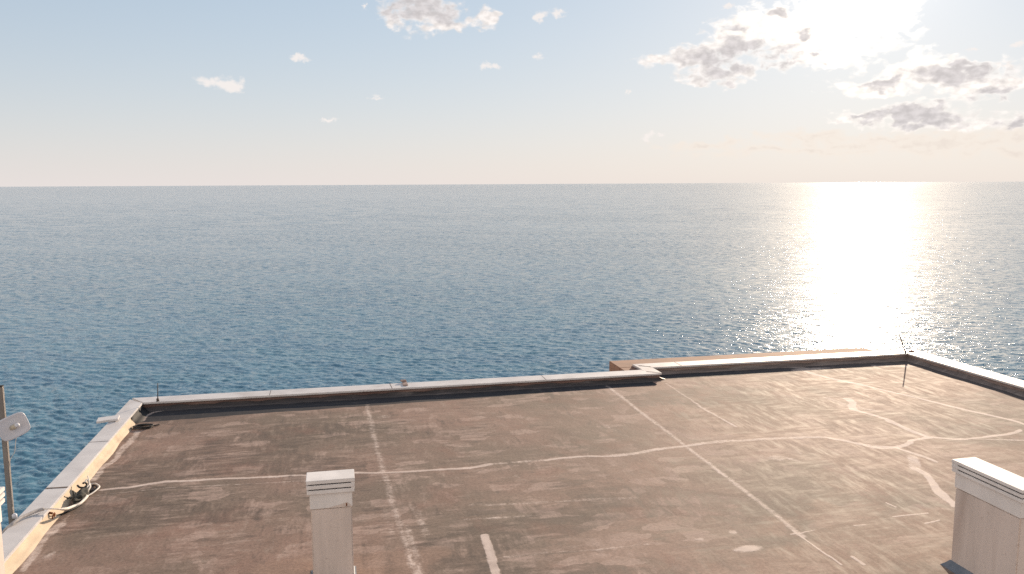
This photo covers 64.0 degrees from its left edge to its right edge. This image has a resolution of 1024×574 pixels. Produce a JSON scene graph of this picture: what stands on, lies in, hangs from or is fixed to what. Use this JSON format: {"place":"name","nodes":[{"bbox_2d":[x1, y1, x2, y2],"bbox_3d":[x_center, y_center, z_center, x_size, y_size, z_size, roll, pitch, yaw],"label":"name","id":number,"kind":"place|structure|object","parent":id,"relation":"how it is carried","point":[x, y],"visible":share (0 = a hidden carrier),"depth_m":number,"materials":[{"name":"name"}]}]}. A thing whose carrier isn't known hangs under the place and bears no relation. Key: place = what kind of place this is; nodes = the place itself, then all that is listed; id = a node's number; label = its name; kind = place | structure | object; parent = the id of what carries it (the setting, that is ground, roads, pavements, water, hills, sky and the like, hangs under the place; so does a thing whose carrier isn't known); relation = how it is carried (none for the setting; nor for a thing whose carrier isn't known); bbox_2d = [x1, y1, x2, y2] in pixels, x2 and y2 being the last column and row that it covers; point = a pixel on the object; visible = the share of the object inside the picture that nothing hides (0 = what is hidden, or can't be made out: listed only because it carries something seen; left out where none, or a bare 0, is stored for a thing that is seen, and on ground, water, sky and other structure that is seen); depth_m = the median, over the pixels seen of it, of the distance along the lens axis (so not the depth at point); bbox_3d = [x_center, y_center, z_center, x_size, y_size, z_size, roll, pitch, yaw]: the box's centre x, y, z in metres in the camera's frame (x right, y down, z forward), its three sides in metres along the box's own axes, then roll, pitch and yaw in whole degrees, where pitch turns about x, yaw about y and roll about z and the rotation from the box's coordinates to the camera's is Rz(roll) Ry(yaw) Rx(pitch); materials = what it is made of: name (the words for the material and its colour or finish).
{"place":"outdoors","nodes":[
{"label":"outdoors","id":0,"kind":"place"},
{"bbox_2d":[0,182,1023,530],"bbox_3d":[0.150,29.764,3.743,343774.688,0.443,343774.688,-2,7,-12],"label":"sea","id":1,"kind":"structure","parent":0,"point":[114,300],"depth_m":249.60,"materials":[{"name":"liquid"}]},
{"bbox_2d":[0,0,1023,186],"label":"sky","id":2,"kind":"structure","parent":0,"point":[93,92],"materials":[{"name":"blue"}]},
{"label":"ground","id":3,"kind":"structure","parent":0,"visible":0},
{"bbox_2d":[0,348,1023,573],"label":"building","id":4,"kind":"structure","parent":3,"relation":"on","point":[851,461],"depth_m":14.00,"materials":[{"name":"paint"}]},
{"bbox_2d":[0,385,14,523],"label":"antenna mast","id":5,"kind":"object","parent":4,"relation":"attached to","point":[7,473],"visible":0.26,"depth_m":12.02,"materials":[{"name":"metal"}]},
{"bbox_2d":[0,412,29,440],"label":"panel antenna","id":6,"kind":"object","parent":5,"relation":"attached to","point":[14,425],"visible":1,"depth_m":11.84,"materials":[{"name":"plastic"}]},
{"bbox_2d":[2,508,43,533],"bbox_3d":[-7.154,3.452,11.870,0.169,0.250,0.818,2,7,15],"label":"conduit","id":7,"kind":"object","parent":4,"relation":"on","point":[15,521],"visible":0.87,"depth_m":11.90,"materials":[{"name":"grey plastic"}]},
{"bbox_2d":[44,495,88,510],"bbox_3d":[-6.830,3.353,12.711,0.238,0.230,1.021,1,7,7],"label":"taped cable","id":8,"kind":"object","parent":4,"relation":"on","point":[77,504],"visible":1,"depth_m":12.61,"materials":[{"name":"white plastic"}]},
{"bbox_2d":[55,504,81,515],"bbox_3d":[-6.867,3.447,12.666,0.068,0.055,0.563,2,8,20],"label":"hose","id":9,"kind":"object","parent":4,"relation":"on","point":[69,510],"visible":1,"depth_m":12.66,"materials":[{"name":"black rubber"}]},
{"bbox_2d":[72,487,90,504],"bbox_3d":[-6.954,3.353,13.208,0.200,0.153,0.669,-2,7,-12],"label":"bundle","id":10,"kind":"object","parent":4,"relation":"on","point":[79,495],"visible":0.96,"depth_m":13.11,"materials":[{"name":"grey fabric"}]},
{"bbox_2d":[88,483,99,495],"bbox_3d":[-6.911,3.343,13.537,0.184,0.051,0.675,-3,8,-21],"label":"cord","id":11,"kind":"object","parent":4,"relation":"on","point":[98,485],"visible":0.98,"depth_m":13.53,"materials":[{"name":"white plastic"}]},
{"bbox_2d":[96,415,119,423],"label":"pipe","id":12,"kind":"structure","parent":4,"relation":"on","point":[107,419],"depth_m":16.90,"materials":[{"name":"paint"}]},
{"bbox_2d":[130,423,159,429],"bbox_3d":[-7.659,2.904,17.075,0.553,0.067,0.278,-2,7,-12],"label":"rope coil","id":13,"kind":"object","parent":4,"relation":"on","point":[139,427],"visible":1,"depth_m":17.01,"materials":[{"name":"black fabric"}]},
{"bbox_2d":[400,379,407,385],"bbox_3d":[-2.626,2.328,19.936,0.150,0.069,0.380,-2,7,-12],"label":"clamp","id":14,"kind":"object","parent":4,"relation":"on","point":[404,381],"visible":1,"depth_m":19.98,"materials":[{"name":"grey metal"}]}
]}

